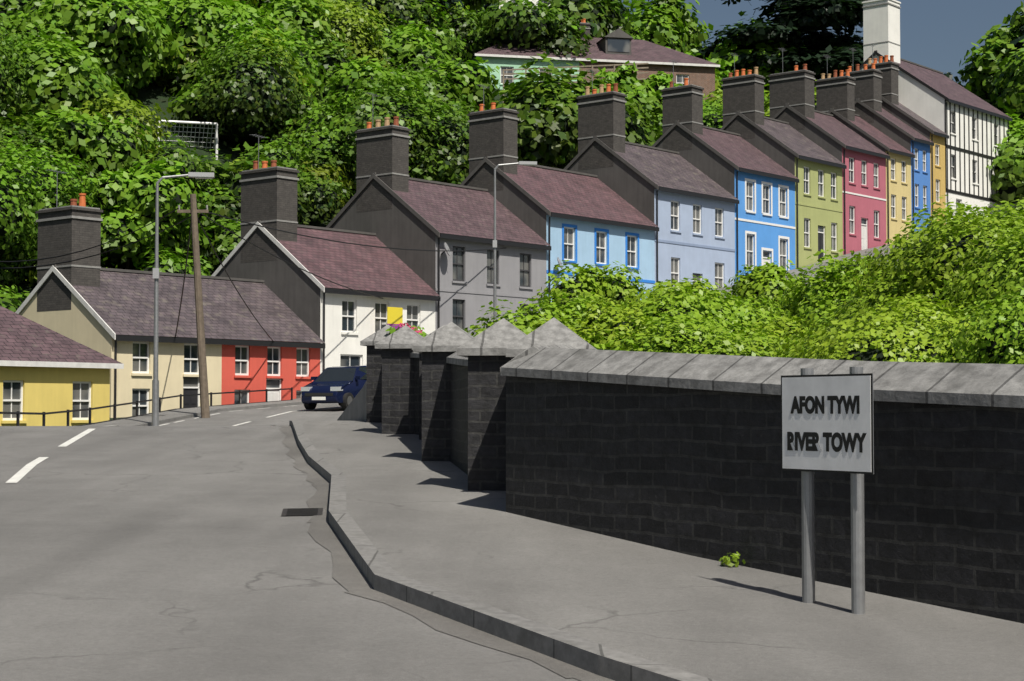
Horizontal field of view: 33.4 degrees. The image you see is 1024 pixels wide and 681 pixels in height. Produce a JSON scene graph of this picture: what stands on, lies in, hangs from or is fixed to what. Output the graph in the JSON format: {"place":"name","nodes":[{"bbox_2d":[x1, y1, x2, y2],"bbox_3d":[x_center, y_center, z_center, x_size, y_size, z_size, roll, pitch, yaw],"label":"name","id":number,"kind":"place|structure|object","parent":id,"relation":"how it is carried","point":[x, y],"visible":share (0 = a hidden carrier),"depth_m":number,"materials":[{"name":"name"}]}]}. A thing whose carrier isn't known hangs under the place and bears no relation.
{"place":"outdoors","nodes":[
{"label":"outdoors","id":0,"kind":"place"},
{"bbox_2d":[0,248,905,680],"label":"road","id":1,"kind":"structure","parent":0,"point":[180,550],"depth_m":11.05,"materials":[{"name":"grey asphalt"}]},
{"bbox_2d":[5,406,340,482],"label":"road markings","id":2,"kind":"object","parent":1,"relation":"on","point":[21,473],"visible":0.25,"depth_m":21.18,"materials":[{"name":"paint"}]},
{"bbox_2d":[301,366,366,409],"bbox_3d":[-5.885,1.638,58.966,1.870,1.509,3.207,-1,-3,25],"label":"car","id":3,"kind":"object","parent":1,"relation":"on","point":[348,398],"visible":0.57,"depth_m":57.66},
{"bbox_2d":[280,426,613,680],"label":"gutter","id":4,"kind":"object","parent":1,"relation":"on","point":[349,576],"visible":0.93,"depth_m":10.82,"materials":[{"name":"concrete"}]},
{"bbox_2d":[1,53,1023,419],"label":"terrain","id":5,"kind":"structure","parent":0,"point":[151,95],"depth_m":98.36,"materials":[{"name":"green plant"}]},
{"bbox_2d":[0,306,123,425],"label":"yellow cottage","id":6,"kind":"structure","parent":5,"relation":"on","point":[44,369],"depth_m":54.47,"materials":[{"name":"paint"}]},
{"bbox_2d":[0,387,292,425],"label":"pedestrian railings","id":7,"kind":"object","parent":5,"relation":"on","point":[18,413],"visible":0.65,"depth_m":53.69,"materials":[{"name":"black"}]},
{"bbox_2d":[15,170,324,417],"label":"house","id":8,"kind":"structure","parent":5,"relation":"on","point":[90,302],"depth_m":63.97,"materials":[{"name":"paint"}]},
{"bbox_2d":[152,172,213,425],"bbox_3d":[-9.686,-0.946,50.251,1.755,8.037,0.260,0,-2,-9],"label":"street lamp","id":9,"kind":"object","parent":5,"relation":"on","point":[155,380],"visible":0.89,"depth_m":50.09,"materials":[{"name":"metal"}]},
{"bbox_2d":[157,120,217,159],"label":"football goal","id":10,"kind":"object","parent":5,"relation":"on","point":[215,147],"visible":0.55,"depth_m":95.94,"materials":[{"name":"white metal"}]},
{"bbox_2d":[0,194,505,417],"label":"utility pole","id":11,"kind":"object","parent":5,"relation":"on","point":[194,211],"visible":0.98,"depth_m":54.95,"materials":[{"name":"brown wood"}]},
{"bbox_2d":[211,134,440,373],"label":"white house","id":12,"kind":"structure","parent":5,"relation":"on","point":[341,322],"depth_m":71.30,"materials":[{"name":"paint"}]},
{"bbox_2d":[0,0,815,311],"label":"trees","id":13,"kind":"object","parent":5,"relation":"on","point":[352,116],"visible":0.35,"depth_m":96.33,"materials":[{"name":"green plant"}]},
{"bbox_2d":[326,93,550,334],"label":"grey house","id":14,"kind":"structure","parent":5,"relation":"on","point":[390,203],"depth_m":76.76,"materials":[{"name":"paint"}]},
{"bbox_2d":[382,242,562,328],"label":"house fittings","id":15,"kind":"object","parent":14,"relation":"attached to","point":[394,315],"visible":0.87,"depth_m":71.29,"materials":[{"name":"yellow"}]},
{"bbox_2d":[469,0,549,16],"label":"white house","id":16,"kind":"structure","parent":5,"relation":"on","point":[533,1],"depth_m":151.28,"materials":[{"name":"paint"}]},
{"bbox_2d":[0,0,1023,269],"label":"hill trees","id":17,"kind":"object","parent":5,"relation":"on","point":[152,48],"depth_m":100.41,"materials":[{"name":"green plant"}]},
{"bbox_2d":[493,161,536,323],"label":"street lamp","id":18,"kind":"object","parent":5,"relation":"on","point":[528,163],"depth_m":70.85,"materials":[{"name":"metal"}]},
{"bbox_2d":[77,213,1018,425],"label":"ground","id":19,"kind":"structure","parent":5,"relation":"on","point":[170,416],"depth_m":58.62,"materials":[{"name":"grey concrete"}]},
{"bbox_2d":[460,84,658,301],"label":"light blue house","id":20,"kind":"structure","parent":5,"relation":"on","point":[581,219],"depth_m":83.01,"materials":[{"name":"paint"}]},
{"bbox_2d":[503,63,648,102],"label":"hill house deck fence","id":21,"kind":"object","parent":5,"relation":"on","point":[614,65],"visible":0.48,"depth_m":120.17,"materials":[{"name":"white wood"}]},
{"bbox_2d":[469,19,719,99],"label":"hill house","id":22,"kind":"structure","parent":5,"relation":"on","point":[619,46],"depth_m":127.13,"materials":[{"name":"green paint"}]},
{"bbox_2d":[564,69,738,288],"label":"grey blue house","id":23,"kind":"structure","parent":5,"relation":"on","point":[686,207],"depth_m":89.57,"materials":[{"name":"paint"}]},
{"bbox_2d":[410,0,1023,117],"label":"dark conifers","id":24,"kind":"object","parent":5,"relation":"on","point":[1016,42],"depth_m":145.18,"materials":[{"name":"green plant"}]},
{"bbox_2d":[652,60,798,281],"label":"blue house","id":25,"kind":"structure","parent":5,"relation":"on","point":[759,185],"depth_m":95.26,"materials":[{"name":"paint"}]},
{"bbox_2d":[689,0,866,103],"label":"cedar tree","id":26,"kind":"object","parent":5,"relation":"on","point":[849,10],"depth_m":143.18,"materials":[{"name":"green plant"}]},
{"bbox_2d":[721,53,846,267],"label":"house","id":27,"kind":"structure","parent":5,"relation":"on","point":[813,168],"depth_m":100.07,"materials":[{"name":"paint"}]},
{"bbox_2d":[768,48,889,254],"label":"pink house","id":28,"kind":"structure","parent":5,"relation":"on","point":[862,159],"depth_m":104.32,"materials":[{"name":"paint"}]},
{"bbox_2d":[815,56,914,244],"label":"house","id":29,"kind":"structure","parent":5,"relation":"on","point":[835,95],"depth_m":108.32,"materials":[{"name":"paint"}]},
{"bbox_2d":[843,48,933,231],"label":"blue house","id":30,"kind":"structure","parent":5,"relation":"on","point":[869,109],"depth_m":110.65,"materials":[{"name":"paint"}]},
{"bbox_2d":[862,43,948,224],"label":"ochre house","id":31,"kind":"structure","parent":5,"relation":"on","point":[892,105],"depth_m":112.45,"materials":[{"name":"paint"}]},
{"bbox_2d":[815,0,1011,220],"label":"white timbered house","id":32,"kind":"structure","parent":5,"relation":"on","point":[974,127],"depth_m":115.99,"materials":[{"name":"paint"}]},
{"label":"riverbank trees","id":33,"kind":"object","parent":5,"relation":"on","visible":0},
{"bbox_2d":[463,195,1023,363],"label":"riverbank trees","id":34,"kind":"object","parent":33,"relation":"attached to","point":[841,335],"visible":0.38,"depth_m":43.23,"materials":[{"name":"green plant"}]},
{"bbox_2d":[289,421,1023,680],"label":"pavement","id":35,"kind":"structure","parent":0,"point":[408,524],"depth_m":9.96,"materials":[{"name":"grey concrete"}]},
{"bbox_2d":[337,318,1023,623],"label":"stone wall","id":36,"kind":"structure","parent":35,"relation":"on","point":[554,420],"depth_m":11.71,"materials":[{"name":"stone"}]},
{"bbox_2d":[386,325,427,336],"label":"wallflower leaves","id":37,"kind":"object","parent":36,"relation":"on","point":[391,330],"visible":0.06,"depth_m":28.77,"materials":[{"name":"green plant"}]},
{"bbox_2d":[399,323,422,332],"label":"flowers","id":38,"kind":"object","parent":37,"relation":"on","point":[408,325],"visible":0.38,"depth_m":28.37,"materials":[{"name":"pink plant"}]},
{"bbox_2d":[718,552,745,566],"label":"weed leaves","id":39,"kind":"object","parent":35,"relation":"on","point":[727,560],"visible":0.14,"depth_m":11.36,"materials":[{"name":"green plant"}]},
{"bbox_2d":[781,367,873,613],"bbox_3d":[1.835,1.006,9.790,0.096,1.700,0.760,1,-3,-32],"label":"sign","id":40,"kind":"object","parent":35,"relation":"on","point":[856,464],"visible":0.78,"depth_m":9.75,"materials":[{"name":"metal"}]},
{"bbox_2d":[790,396,859,413],"bbox_3d":[1.791,0.369,9.794,0.005,0.104,0.574,1,-3,-33],"label":"sign text","id":41,"kind":"object","parent":40,"relation":"attached to","point":[816,403],"visible":1,"depth_m":9.80,"materials":[{"name":"black paint"}]},
{"bbox_2d":[787,432,866,452],"bbox_3d":[1.798,0.581,9.774,0.006,0.111,0.658,1,-3,-33],"label":"sign text","id":42,"kind":"object","parent":40,"relation":"attached to","point":[813,441],"visible":1,"depth_m":9.77,"materials":[{"name":"black paint"}]},
{"bbox_2d":[419,0,1000,96],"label":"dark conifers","id":43,"kind":"object","parent":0,"point":[425,10],"visible":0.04,"depth_m":129.34,"materials":[{"name":"green plant"}]},
{"bbox_2d":[466,0,1023,85],"label":"sky","id":44,"kind":"structure","parent":0,"point":[935,34],"materials":[{"name":"blue"}]},
{"bbox_2d":[522,216,1023,363],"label":"shrubs","id":45,"kind":"object","parent":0,"point":[867,355],"visible":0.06,"depth_m":39.27,"materials":[{"name":"green plant"}]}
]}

